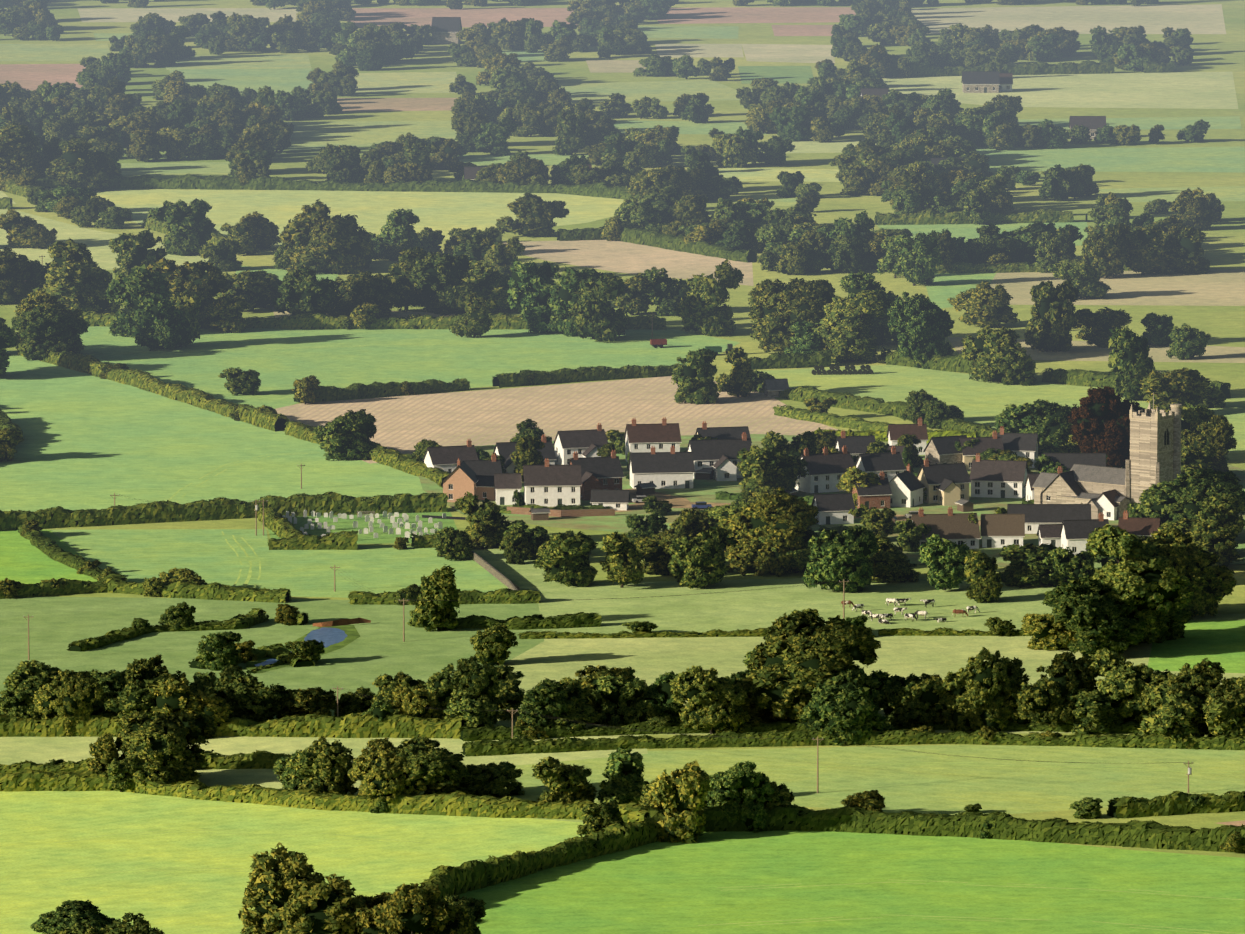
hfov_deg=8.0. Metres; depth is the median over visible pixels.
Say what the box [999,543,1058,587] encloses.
tree
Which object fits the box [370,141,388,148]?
tree
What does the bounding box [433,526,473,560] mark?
tree
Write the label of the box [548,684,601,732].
tree
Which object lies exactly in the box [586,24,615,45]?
tree
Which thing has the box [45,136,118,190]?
tree
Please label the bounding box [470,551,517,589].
field wall
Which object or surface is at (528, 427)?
tree
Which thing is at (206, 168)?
field
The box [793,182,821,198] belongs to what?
tree
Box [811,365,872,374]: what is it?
wrapped bales
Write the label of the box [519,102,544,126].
tree
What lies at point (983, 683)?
tree
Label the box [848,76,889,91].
tree
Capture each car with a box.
[632,495,646,502]
[692,502,711,508]
[905,511,917,518]
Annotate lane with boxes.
[615,502,980,525]
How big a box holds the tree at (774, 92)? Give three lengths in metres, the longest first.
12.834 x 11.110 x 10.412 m
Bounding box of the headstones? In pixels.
[283,510,445,537]
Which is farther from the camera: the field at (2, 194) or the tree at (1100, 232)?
the field at (2, 194)
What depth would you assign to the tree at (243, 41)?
3245.98 m
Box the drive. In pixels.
[624,489,691,504]
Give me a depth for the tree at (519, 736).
1598.17 m
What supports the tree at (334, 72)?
on the ground at (1224, 249)
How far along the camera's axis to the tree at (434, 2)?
3484.86 m
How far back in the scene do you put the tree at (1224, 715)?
1600.34 m
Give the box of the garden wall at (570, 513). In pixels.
[507,506,614,516]
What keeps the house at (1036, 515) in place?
on the ground at (1224, 249)
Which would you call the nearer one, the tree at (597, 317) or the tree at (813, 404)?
the tree at (813, 404)
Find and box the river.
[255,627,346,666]
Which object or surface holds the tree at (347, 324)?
on the field at (339, 360)
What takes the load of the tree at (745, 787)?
on the ground at (1224, 249)
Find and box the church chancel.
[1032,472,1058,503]
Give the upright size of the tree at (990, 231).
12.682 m
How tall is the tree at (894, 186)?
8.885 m
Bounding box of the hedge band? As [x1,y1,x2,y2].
[0,712,461,738]
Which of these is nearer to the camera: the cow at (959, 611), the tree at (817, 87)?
the cow at (959, 611)
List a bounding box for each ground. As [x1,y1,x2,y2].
[0,0,1244,857]
[419,434,1244,569]
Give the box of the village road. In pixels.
[422,515,510,521]
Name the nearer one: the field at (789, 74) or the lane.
the lane
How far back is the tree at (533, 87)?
3011.71 m
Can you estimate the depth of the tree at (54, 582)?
1801.62 m
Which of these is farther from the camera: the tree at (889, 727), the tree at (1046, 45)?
the tree at (1046, 45)
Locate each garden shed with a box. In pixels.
[529,508,549,519]
[634,482,656,494]
[695,468,713,479]
[785,487,797,494]
[955,498,975,511]
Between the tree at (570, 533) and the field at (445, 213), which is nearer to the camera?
the tree at (570, 533)
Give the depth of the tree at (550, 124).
2885.67 m
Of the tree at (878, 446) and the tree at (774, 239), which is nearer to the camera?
the tree at (878, 446)
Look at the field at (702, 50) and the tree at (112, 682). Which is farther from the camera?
the field at (702, 50)
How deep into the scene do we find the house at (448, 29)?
3284.43 m
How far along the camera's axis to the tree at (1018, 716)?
1622.24 m
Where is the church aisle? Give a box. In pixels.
[1057,492,1130,519]
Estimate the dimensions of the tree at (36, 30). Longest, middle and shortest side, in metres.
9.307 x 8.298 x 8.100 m
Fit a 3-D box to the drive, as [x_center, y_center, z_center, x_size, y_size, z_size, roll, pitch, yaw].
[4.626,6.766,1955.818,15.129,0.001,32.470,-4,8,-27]
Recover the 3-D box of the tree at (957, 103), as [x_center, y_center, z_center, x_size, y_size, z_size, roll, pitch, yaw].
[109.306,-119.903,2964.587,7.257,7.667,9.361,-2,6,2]
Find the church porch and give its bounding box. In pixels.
[1087,498,1101,518]
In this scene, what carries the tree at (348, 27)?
on the ground at (1224, 249)
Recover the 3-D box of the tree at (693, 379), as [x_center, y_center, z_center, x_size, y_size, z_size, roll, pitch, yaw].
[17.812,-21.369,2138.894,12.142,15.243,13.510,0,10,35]
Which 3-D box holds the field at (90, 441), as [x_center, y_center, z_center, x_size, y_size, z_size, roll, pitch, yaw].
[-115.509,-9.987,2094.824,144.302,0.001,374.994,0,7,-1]
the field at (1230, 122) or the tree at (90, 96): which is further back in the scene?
the tree at (90, 96)
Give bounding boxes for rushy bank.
[246,625,359,672]
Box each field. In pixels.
[0,44,109,60]
[0,64,85,89]
[0,191,15,203]
[0,209,208,269]
[0,350,426,511]
[0,530,96,583]
[0,597,543,736]
[0,735,647,794]
[0,791,585,933]
[44,188,638,248]
[51,529,507,597]
[78,8,297,21]
[80,326,739,408]
[94,33,131,40]
[121,162,230,174]
[165,54,310,69]
[169,68,312,93]
[235,266,338,280]
[268,512,456,543]
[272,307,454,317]
[276,376,837,463]
[284,121,456,150]
[337,98,456,111]
[351,8,577,27]
[354,72,456,92]
[454,830,1244,933]
[456,154,594,165]
[473,544,560,592]
[494,636,1244,734]
[502,50,548,61]
[504,240,753,285]
[508,745,1244,822]
[521,578,1244,635]
[559,80,741,102]
[586,60,645,72]
[614,120,767,134]
[637,26,738,38]
[655,44,743,57]
[657,7,855,23]
[718,168,840,181]
[738,66,812,83]
[742,44,834,63]
[758,365,1244,452]
[759,197,797,205]
[772,25,832,35]
[785,140,875,152]
[877,222,1087,245]
[881,72,1237,108]
[911,4,1225,33]
[925,273,995,307]
[947,337,1244,362]
[976,146,1244,172]
[990,269,1244,305]
[1017,116,1241,129]
[1095,186,1244,201]
[1147,620,1244,672]
[1218,820,1244,825]
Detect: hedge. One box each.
[0,177,226,245]
[0,197,12,208]
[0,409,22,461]
[0,491,447,530]
[0,576,540,604]
[0,750,293,773]
[0,769,648,823]
[17,342,449,487]
[18,526,127,581]
[37,173,639,200]
[66,611,268,651]
[80,311,665,329]
[188,643,314,668]
[246,660,286,673]
[249,608,308,624]
[258,507,303,537]
[267,530,435,549]
[293,363,686,402]
[415,612,601,629]
[422,817,660,902]
[459,719,1206,741]
[460,729,1244,756]
[481,226,757,262]
[495,504,609,513]
[518,627,1033,638]
[647,803,1244,852]
[715,491,813,504]
[750,347,1230,397]
[755,382,1009,436]
[773,405,952,431]
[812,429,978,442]
[818,525,899,533]
[874,208,1087,224]
[881,60,1174,77]
[933,257,1205,273]
[1022,499,1033,503]
[1106,791,1244,818]
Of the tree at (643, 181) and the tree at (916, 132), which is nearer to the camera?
the tree at (643, 181)
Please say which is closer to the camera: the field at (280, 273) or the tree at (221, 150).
the field at (280, 273)
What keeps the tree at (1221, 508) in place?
on the village ground at (702, 490)
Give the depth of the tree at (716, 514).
1865.48 m
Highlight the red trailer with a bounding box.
[650,339,666,347]
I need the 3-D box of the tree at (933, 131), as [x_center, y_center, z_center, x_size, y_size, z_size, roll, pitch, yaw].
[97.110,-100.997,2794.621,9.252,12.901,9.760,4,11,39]
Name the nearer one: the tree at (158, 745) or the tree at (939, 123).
the tree at (158, 745)
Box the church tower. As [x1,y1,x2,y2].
[1125,393,1181,515]
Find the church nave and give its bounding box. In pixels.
[1070,464,1130,495]
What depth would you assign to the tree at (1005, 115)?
2865.18 m
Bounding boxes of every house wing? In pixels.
[475,475,495,500]
[503,454,517,472]
[580,471,602,500]
[581,443,600,456]
[712,455,737,480]
[936,478,962,505]
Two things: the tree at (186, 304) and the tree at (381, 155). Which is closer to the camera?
the tree at (186, 304)
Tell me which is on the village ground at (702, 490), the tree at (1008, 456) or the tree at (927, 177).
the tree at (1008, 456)
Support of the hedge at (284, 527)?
on the ground at (1224, 249)
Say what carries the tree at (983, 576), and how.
on the field at (731, 610)
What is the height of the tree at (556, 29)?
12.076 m
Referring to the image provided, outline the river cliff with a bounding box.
[313,618,370,626]
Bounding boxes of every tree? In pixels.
[0,0,9,8]
[0,8,32,20]
[0,11,22,35]
[0,80,22,98]
[0,85,5,95]
[0,91,19,111]
[0,105,28,130]
[0,107,19,129]
[0,121,42,175]
[0,169,19,190]
[0,209,57,248]
[0,247,32,304]
[0,317,5,323]
[0,323,18,374]
[0,428,24,460]
[0,578,21,598]
[0,673,50,721]
[3,660,60,690]
[8,1,32,27]
[8,100,24,110]
[10,0,26,6]
[11,305,88,360]
[12,26,30,39]
[14,168,40,186]
[14,288,89,348]
[16,158,36,174]
[19,259,53,292]
[20,87,31,98]
[20,518,42,537]
[21,0,53,19]
[22,98,59,114]
[23,93,45,100]
[25,186,44,204]
[26,21,46,39]
[28,123,41,134]
[29,1,57,26]
[29,669,103,736]
[30,900,131,933]
[33,238,120,313]
[34,189,57,211]
[37,80,68,103]
[39,117,75,140]
[41,125,68,142]
[41,578,67,595]
[42,136,63,176]
[42,540,55,548]
[43,185,97,212]
[44,24,64,40]
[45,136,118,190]
[49,759,64,765]
[50,97,76,110]
[51,82,63,90]
[52,196,81,218]
[55,105,69,116]
[56,912,164,933]
[59,81,88,100]
[59,110,72,119]
[66,166,87,188]
[67,104,98,126]
[67,123,95,140]
[70,97,97,111]
[70,199,100,227]
[75,71,109,89]
[77,560,101,573]
[79,125,118,150]
[80,56,99,67]
[80,79,93,89]
[82,64,97,72]
[86,196,115,216]
[87,83,107,99]
[87,732,119,773]
[88,669,125,714]
[89,76,125,112]
[89,141,123,169]
[92,59,100,67]
[93,0,118,2]
[93,64,111,79]
[94,207,130,229]
[95,114,119,127]
[97,52,133,82]
[97,567,120,581]
[99,363,128,378]
[101,93,135,116]
[103,675,179,730]
[105,150,118,161]
[105,263,171,337]
[106,159,122,178]
[106,756,143,791]
[108,228,167,277]
[109,35,125,50]
[109,115,157,132]
[114,710,216,789]
[115,131,128,149]
[119,46,152,66]
[120,116,155,133]
[123,132,134,150]
[123,654,191,688]
[124,34,150,67]
[124,127,169,160]
[127,0,148,7]
[129,105,144,114]
[130,23,155,40]
[131,618,149,629]
[132,93,143,106]
[134,108,170,131]
[134,293,193,350]
[136,12,169,28]
[140,26,166,44]
[142,577,162,596]
[145,105,158,114]
[146,258,229,327]
[147,198,215,255]
[148,34,182,63]
[149,676,232,724]
[151,79,176,99]
[153,77,175,92]
[153,101,173,118]
[154,52,171,66]
[156,126,190,144]
[158,123,183,130]
[158,567,206,584]
[158,602,195,630]
[159,133,199,160]
[163,78,199,104]
[164,25,177,33]
[165,70,184,82]
[167,25,195,59]
[167,100,194,123]
[168,20,175,27]
[169,291,201,346]
[170,119,189,127]
[175,126,197,146]
[177,13,209,35]
[184,118,218,136]
[186,132,215,154]
[189,664,245,701]
[193,84,209,97]
[194,33,214,48]
[194,102,224,118]
[195,27,219,39]
[196,631,242,670]
[197,11,226,34]
[197,92,231,104]
[199,144,214,159]
[199,239,244,271]
[202,295,249,332]
[206,82,240,97]
[206,109,242,137]
[208,34,227,54]
[211,141,232,158]
[214,269,272,310]
[217,23,232,37]
[218,123,250,136]
[218,367,260,395]
[220,222,259,254]
[222,99,249,125]
[222,673,289,722]
[222,697,266,717]
[224,36,240,51]
[225,131,271,165]
[227,12,260,40]
[228,155,268,177]
[229,404,240,420]
[232,37,250,51]
[233,152,258,184]
[234,640,257,662]
[238,270,282,307]
[238,842,364,933]
[239,211,281,248]
[241,87,257,104]
[241,120,276,152]
[242,100,283,119]
[243,150,274,158]
[245,115,268,126]
[247,32,271,51]
[250,0,265,5]
[252,129,273,152]
[253,85,274,106]
[254,159,270,176]
[256,405,276,416]
[257,17,269,26]
[257,26,267,35]
[257,112,293,136]
[259,0,289,9]
[261,124,278,146]
[264,512,283,525]
[265,14,306,48]
[270,120,292,151]
[271,266,337,315]
[272,30,297,52]
[272,242,293,269]
[272,750,321,789]
[274,89,307,120]
[275,604,299,625]
[276,687,336,718]
[279,199,372,274]
[285,639,324,661]
[285,736,357,794]
[290,86,311,104]
[292,375,320,403]
[295,0,305,11]
[296,0,332,22]
[297,36,320,51]
[301,22,322,37]
[303,103,324,117]
[305,152,327,173]
[306,67,326,91]
[306,90,343,114]
[309,8,330,24]
[312,82,330,91]
[313,89,336,94]
[313,409,376,460]
[316,19,336,33]
[318,25,341,49]
[318,72,343,95]
[320,144,365,182]
[321,10,343,27]
[325,271,406,317]
[329,43,346,54]
[330,7,356,20]
[330,70,344,94]
[332,0,347,8]
[332,21,357,45]
[332,59,358,79]
[332,686,374,716]
[335,46,355,61]
[337,50,357,65]
[338,882,473,933]
[340,76,357,95]
[341,318,352,329]
[344,1,352,9]
[344,30,363,52]
[348,737,430,802]
[350,302,379,328]
[352,0,373,4]
[354,43,387,70]
[357,24,400,63]
[357,39,395,62]
[360,148,380,173]
[360,699,391,721]
[363,159,384,183]
[364,156,383,174]
[368,232,385,259]
[368,233,374,251]
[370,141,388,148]
[370,671,425,714]
[370,796,391,812]
[373,25,391,39]
[374,141,401,157]
[375,235,387,259]
[377,0,389,3]
[377,153,389,160]
[380,208,423,256]
[382,155,395,170]
[382,162,404,182]
[382,241,413,259]
[383,168,403,182]
[384,246,432,309]
[385,159,404,166]
[388,22,408,39]
[390,734,484,793]
[391,31,406,41]
[391,151,404,160]
[391,686,448,718]
[392,31,414,60]
[393,537,408,549]
[394,0,409,5]
[395,132,428,152]
[395,584,421,605]
[398,162,432,181]
[401,381,415,395]
[402,137,439,168]
[404,24,436,43]
[405,314,419,328]
[407,610,422,626]
[408,38,424,53]
[409,0,428,5]
[409,252,496,314]
[410,233,427,251]
[411,439,437,457]
[413,34,423,41]
[413,444,440,459]
[413,564,460,631]
[417,227,444,240]
[421,136,466,155]
[422,237,442,253]
[424,656,504,724]
[428,0,440,4]
[430,139,460,169]
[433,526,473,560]
[441,895,485,933]
[443,234,466,255]
[443,687,497,727]
[445,0,462,9]
[447,43,473,62]
[447,227,476,241]
[448,162,476,178]
[449,74,476,93]
[449,292,497,337]
[451,97,468,109]
[451,98,488,115]
[451,112,489,143]
[452,233,490,261]
[454,491,511,546]
[455,28,492,51]
[455,133,478,151]
[457,50,478,66]
[458,24,489,44]
[460,91,470,98]
[461,260,515,312]
[465,522,498,549]
[467,0,487,5]
[467,93,482,99]
[469,624,517,664]
[469,761,524,795]
[471,22,486,32]
[471,226,499,242]
[473,94,493,106]
[473,116,517,155]
[474,163,501,184]
[475,44,502,67]
[475,448,489,459]
[476,52,520,85]
[478,237,493,259]
[480,90,506,97]
[481,236,524,276]
[484,453,505,472]
[486,51,495,57]
[486,106,501,124]
[487,18,508,41]
[487,873,498,884]
[489,67,529,91]
[491,18,527,49]
[492,98,515,110]
[495,192,569,237]
[495,664,525,719]
[496,157,545,184]
[497,114,521,126]
[498,88,526,105]
[499,103,522,134]
[499,528,535,559]
[502,547,524,564]
[503,63,527,78]
[503,522,548,555]
[507,259,559,333]
[508,0,532,5]
[509,150,549,181]
[510,418,553,446]
[510,435,544,476]
[511,82,535,90]
[511,107,543,136]
[511,734,532,740]
[512,489,525,506]
[515,719,548,739]
[516,79,540,104]
[516,99,537,106]
[516,677,568,728]
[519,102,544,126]
[520,63,554,78]
[523,614,543,618]
[524,18,546,52]
[525,371,535,385]
[526,75,539,91]
[530,172,547,184]
[531,0,546,3]
[531,756,597,802]
[532,531,598,586]
[534,75,558,88]
[535,82,558,91]
[536,88,548,102]
[536,533,557,555]
[537,102,551,116]
[538,115,559,136]
[541,32,554,44]
[541,44,572,61]
[544,36,572,54]
[544,102,566,115]
[546,265,605,336]
[547,86,571,105]
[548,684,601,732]
[549,20,578,40]
[549,156,585,185]
[552,109,589,155]
[559,665,635,723]
[562,531,573,536]
[563,101,588,113]
[564,837,601,856]
[565,10,605,31]
[567,0,603,12]
[568,272,629,342]
[569,153,590,163]
[570,164,608,184]
[572,34,593,51]
[572,98,592,105]
[574,114,592,149]
[575,109,600,125]
[577,800,625,836]
[579,18,601,35]
[580,101,595,109]
[583,141,606,165]
[586,0,624,15]
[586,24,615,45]
[588,117,621,135]
[589,126,609,144]
[592,115,610,123]
[592,672,656,726]
[595,34,628,54]
[596,443,616,456]
[597,25,620,57]
[597,93,633,116]
[597,746,649,804]
[598,2,617,23]
[599,130,620,143]
[599,158,636,182]
[600,17,611,25]
[600,133,638,160]
[600,531,646,587]
[601,152,624,164]
[601,216,620,240]
[604,174,630,186]
[605,429,623,441]
[612,272,656,315]
[612,432,624,454]
[613,27,652,53]
[614,196,661,229]
[618,0,643,15]
[619,22,637,29]
[622,132,632,140]
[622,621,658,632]
[623,147,648,174]
[624,127,644,132]
[625,164,690,199]
[625,514,667,537]
[626,131,646,142]
[627,451,630,470]
[628,534,651,545]
[629,5,648,22]
[631,29,647,41]
[631,96,651,118]
[633,54,672,76]
[633,141,659,167]
[633,537,672,575]
[635,132,677,146]
[636,671,685,723]
[638,185,681,206]
[639,0,674,19]
[639,778,666,810]
[640,266,691,316]
[642,495,671,515]
[644,125,681,152]
[645,97,668,118]
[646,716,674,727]
[647,759,712,843]
[652,528,674,539]
[654,204,674,223]
[655,138,672,164]
[659,128,680,152]
[662,220,686,236]
[662,508,701,540]
[664,58,676,74]
[665,532,691,541]
[667,526,738,589]
[669,125,679,153]
[669,665,750,733]
[671,193,711,226]
[671,211,709,216]
[671,348,719,404]
[672,54,700,78]
[673,93,690,117]
[674,259,744,336]
[674,511,716,530]
[678,224,711,239]
[680,93,708,123]
[681,145,697,166]
[682,219,728,244]
[684,434,718,451]
[685,151,709,165]
[687,93,714,114]
[687,150,722,176]
[695,144,716,160]
[695,173,731,198]
[697,58,711,75]
[703,761,773,832]
[707,501,751,549]
[708,128,724,137]
[709,57,734,80]
[710,217,733,223]
[712,133,757,167]
[712,197,745,228]
[715,220,753,250]
[715,347,753,396]
[717,487,818,576]
[722,176,742,193]
[725,668,769,715]
[730,491,752,504]
[733,0,755,5]
[735,126,763,164]
[735,611,880,728]
[736,87,764,108]
[736,445,808,493]
[738,197,774,207]
[740,202,773,231]
[742,644,765,670]
[744,100,782,133]
[747,103,765,110]
[747,224,765,251]
[748,277,835,353]
[748,486,778,502]
[748,529,819,573]
[749,370,774,391]
[750,77,780,90]
[751,136,794,165]
[755,226,789,257]
[756,250,779,270]
[760,85,792,104]
[760,780,794,817]
[761,430,817,460]
[765,0,788,5]
[765,208,795,243]
[768,104,815,141]
[770,97,793,105]
[775,171,804,196]
[776,240,808,274]
[781,81,796,93]
[781,203,816,223]
[783,101,816,124]
[784,320,823,355]
[787,225,833,241]
[789,0,805,3]
[791,222,833,231]
[791,608,818,618]
[793,86,827,118]
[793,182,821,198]
[795,194,819,211]
[795,215,817,224]
[799,230,834,252]
[799,667,886,745]
[801,525,879,592]
[803,0,817,3]
[803,248,830,273]
[803,397,837,412]
[807,76,826,88]
[808,84,823,94]
[808,289,894,363]
[809,76,827,95]
[809,79,845,94]
[810,117,834,142]
[812,431,836,447]
[815,59,833,70]
[816,0,835,5]
[816,443,823,453]
[817,62,836,78]
[821,446,854,462]
[823,210,874,244]
[824,242,842,271]
[825,97,844,118]
[826,77,837,82]
[826,106,847,119]
[827,235,869,273]
[829,79,852,100]
[829,107,855,129]
[829,153,860,183]
[830,36,860,57]
[830,118,847,136]
[831,24,846,36]
[831,234,878,269]
[835,68,844,77]
[836,466,880,507]
[838,0,856,4]
[838,14,874,36]
[839,270,900,345]
[840,175,866,195]
[841,75,855,79]
[841,138,876,154]
[841,790,885,812]
[842,29,861,45]
[842,40,868,61]
[842,59,870,79]
[843,95,870,105]
[843,163,877,187]
[845,84,862,99]
[845,615,867,625]
[847,429,854,435]
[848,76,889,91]
[848,102,876,128]
[848,504,896,537]
[850,144,887,158]
[851,3,886,13]
[851,455,858,463]
[853,80,882,87]
[855,664,895,711]
[857,151,890,174]
[858,43,886,77]
[858,53,891,76]
[861,104,905,143]
[862,231,880,252]
[863,94,884,104]
[865,177,887,195]
[866,439,890,452]
[867,159,893,181]
[868,23,897,44]
[868,232,893,262]
[868,535,920,582]
[869,66,884,83]
[873,228,912,238]
[875,14,902,23]
[877,133,895,147]
[877,235,903,277]
[877,355,885,363]
[877,673,920,720]
[880,180,895,202]
[882,20,905,36]
[882,91,921,107]
[882,723,895,731]
[883,164,908,178]
[884,51,899,65]
[885,112,915,143]
[886,150,915,171]
[887,10,910,18]
[887,146,921,160]
[887,291,954,368]
[888,176,901,182]
[888,180,903,206]
[889,24,928,45]
[889,679,943,728]
[890,89,902,99]
[890,133,914,149]
[891,99,926,120]
[891,185,923,214]
[893,230,943,285]
[894,433,923,466]
[896,0,912,13]
[896,56,911,77]
[896,169,937,209]
[896,518,931,551]
[898,6,916,18]
[901,15,923,27]
[901,127,945,141]
[901,389,941,423]
[902,447,914,472]
[905,44,935,65]
[905,160,946,191]
[906,672,953,728]
[907,26,933,45]
[908,132,957,157]
[909,0,924,6]
[909,129,943,143]
[910,725,934,732]
[911,161,948,175]
[913,41,939,55]
[913,107,933,124]
[915,120,948,129]
[916,118,927,128]
[917,88,956,116]
[917,534,969,589]
[920,400,964,428]
[921,144,948,159]
[923,484,926,501]
[924,196,958,213]
[926,126,943,139]
[927,0,938,5]
[927,110,965,134]
[930,107,951,116]
[930,191,958,202]
[935,28,953,45]
[936,41,965,66]
[936,229,970,264]
[936,231,955,270]
[936,670,995,731]
[937,43,951,52]
[937,140,974,151]
[938,156,961,171]
[939,169,966,193]
[939,647,1030,731]
[943,138,974,150]
[947,107,963,116]
[947,135,976,152]
[947,281,1019,327]
[948,153,992,176]
[948,171,982,193]
[949,23,977,44]
[949,148,975,157]
[950,175,985,194]
[951,191,966,199]
[952,99,960,110]
[953,115,1005,146]
[954,439,979,450]
[955,184,1000,211]
[958,43,988,66]
[960,104,996,116]
[961,326,1036,385]
[963,194,990,224]
[963,549,1002,602]
[964,31,997,47]
[964,52,989,67]
[964,803,981,811]
[965,0,977,3]
[965,223,1017,263]
[965,235,1017,263]
[966,27,990,34]
[968,512,978,523]
[973,448,1001,459]
[976,47,1014,61]
[977,0,992,3]
[977,176,1007,212]
[978,726,998,744]
[979,814,998,838]
[981,172,1012,200]
[982,24,1002,42]
[982,94,1022,125]
[982,114,1002,148]
[983,100,1009,121]
[984,617,1016,636]
[985,54,1008,72]
[985,191,1013,212]
[985,252,1011,264]
[986,121,1017,150]
[989,34,998,40]
[989,449,1016,459]
[990,39,1000,47]
[991,110,1012,122]
[994,399,1071,454]
[994,507,1006,513]
[996,0,1021,4]
[997,166,1015,189]
[998,29,1013,40]
[998,453,1019,460]
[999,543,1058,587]
[1000,38,1030,59]
[1001,221,1057,262]
[1002,42,1021,62]
[1002,165,1020,182]
[1003,683,1033,723]
[1010,24,1044,39]
[1012,123,1025,146]
[1014,456,1032,472]
[1015,170,1040,185]
[1015,651,1098,729]
[1021,0,1035,2]
[1021,613,1077,650]
[1022,123,1047,147]
[1024,279,1078,351]
[1025,35,1042,60]
[1025,714,1042,729]
[1027,33,1063,60]
[1034,29,1080,56]
[1034,224,1083,261]
[1034,454,1069,472]
[1035,257,1054,272]
[1038,119,1069,148]
[1038,164,1069,200]
[1041,575,1145,657]
[1041,731,1061,745]
[1042,547,1095,587]
[1046,26,1064,31]
[1047,262,1111,298]
[1059,0,1075,2]
[1059,442,1080,452]
[1062,163,1091,198]
[1063,688,1124,734]
[1067,125,1091,143]
[1068,386,1144,467]
[1068,434,1078,444]
[1069,797,1102,818]
[1072,307,1132,347]
[1075,0,1088,4]
[1080,223,1135,277]
[1081,229,1105,250]
[1083,165,1099,196]
[1083,225,1104,237]
[1084,524,1169,578]
[1087,207,1129,226]
[1088,535,1148,565]
[1088,648,1171,722]
[1089,0,1105,4]
[1089,25,1121,57]
[1092,43,1121,66]
[1092,558,1193,644]
[1094,124,1118,144]
[1095,195,1106,206]
[1098,206,1127,228]
[1102,221,1139,231]
[1103,0,1126,4]
[1103,200,1130,211]
[1104,191,1133,221]
[1106,27,1119,35]
[1108,325,1154,400]
[1112,25,1146,44]
[1112,52,1127,70]
[1113,124,1140,145]
[1116,43,1160,70]
[1122,33,1150,45]
[1124,224,1174,274]
[1126,467,1244,525]
[1130,0,1145,5]
[1131,212,1153,225]
[1137,682,1207,748]
[1138,606,1192,642]
[1139,43,1162,56]
[1139,367,1211,412]
[1140,312,1174,345]
[1141,658,1235,736]
[1143,199,1170,213]
[1143,526,1236,616]
[1144,0,1157,3]
[1144,215,1183,231]
[1148,124,1164,142]
[1151,41,1165,48]
[1158,47,1173,62]
[1158,518,1242,565]
[1160,224,1180,246]
[1160,226,1210,273]
[1161,27,1176,38]
[1162,222,1188,234]
[1163,36,1194,55]
[1166,323,1210,359]
[1169,45,1186,58]
[1170,46,1192,65]
[1170,188,1215,230]
[1172,28,1193,47]
[1176,119,1209,141]
[1181,402,1214,434]
[1181,415,1236,471]
[1181,443,1217,475]
[1188,794,1204,813]
[1192,187,1224,221]
[1193,383,1225,407]
[1193,491,1244,550]
[1200,686,1244,739]
[1207,201,1214,208]
[1219,832,1244,852]
[1221,454,1228,462]
[1229,676,1244,688]
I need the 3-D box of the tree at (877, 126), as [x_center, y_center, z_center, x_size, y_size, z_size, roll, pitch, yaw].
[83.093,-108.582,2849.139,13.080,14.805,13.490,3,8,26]
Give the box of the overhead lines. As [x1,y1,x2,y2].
[119,496,1189,762]
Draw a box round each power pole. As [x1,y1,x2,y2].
[24,614,29,659]
[252,500,258,534]
[259,499,267,534]
[299,464,304,488]
[330,565,339,591]
[332,686,342,715]
[399,598,408,641]
[507,708,515,736]
[648,313,655,337]
[812,737,823,792]
[839,579,848,617]
[1183,761,1192,792]
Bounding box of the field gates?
[357,511,374,517]
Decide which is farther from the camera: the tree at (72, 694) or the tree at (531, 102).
the tree at (531, 102)
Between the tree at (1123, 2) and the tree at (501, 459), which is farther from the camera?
the tree at (1123, 2)
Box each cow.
[841,600,854,606]
[852,604,863,610]
[861,610,871,617]
[869,614,884,620]
[878,619,889,623]
[880,613,892,620]
[885,598,899,605]
[893,607,907,614]
[896,598,910,605]
[904,613,916,620]
[914,610,927,618]
[920,599,934,607]
[933,618,946,622]
[952,609,967,615]
[966,606,979,613]
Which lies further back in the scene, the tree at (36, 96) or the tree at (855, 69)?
the tree at (855, 69)
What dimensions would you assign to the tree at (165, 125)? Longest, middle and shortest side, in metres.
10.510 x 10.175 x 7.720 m
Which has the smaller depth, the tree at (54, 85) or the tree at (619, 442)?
the tree at (619, 442)
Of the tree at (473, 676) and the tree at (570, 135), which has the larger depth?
the tree at (570, 135)
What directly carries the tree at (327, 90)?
on the ground at (1224, 249)
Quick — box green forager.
[705,344,734,354]
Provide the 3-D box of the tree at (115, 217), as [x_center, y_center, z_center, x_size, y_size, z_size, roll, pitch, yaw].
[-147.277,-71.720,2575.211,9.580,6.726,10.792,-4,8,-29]
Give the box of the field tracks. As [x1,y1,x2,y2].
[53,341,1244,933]
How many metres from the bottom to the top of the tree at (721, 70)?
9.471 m
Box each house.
[422,439,478,472]
[431,17,461,43]
[441,458,477,501]
[461,453,501,475]
[464,166,486,179]
[493,434,556,464]
[494,473,521,504]
[522,458,581,506]
[553,423,607,464]
[568,450,623,489]
[590,489,629,509]
[624,417,681,461]
[628,445,694,488]
[686,432,750,478]
[695,421,751,443]
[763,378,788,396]
[795,445,854,492]
[812,493,854,524]
[835,430,874,455]
[850,471,891,508]
[855,446,905,481]
[860,88,887,97]
[883,464,924,506]
[885,445,904,459]
[887,418,927,454]
[911,507,980,548]
[917,458,970,503]
[923,435,966,464]
[931,158,964,164]
[959,430,1003,469]
[961,71,999,92]
[970,453,1028,497]
[980,514,1024,547]
[997,426,1039,467]
[999,73,1012,90]
[1007,504,1090,533]
[1024,466,1062,501]
[1037,524,1061,547]
[1041,470,1083,503]
[1043,453,1105,469]
[1059,512,1108,554]
[1069,116,1105,138]
[1095,489,1119,519]
[1118,510,1160,537]

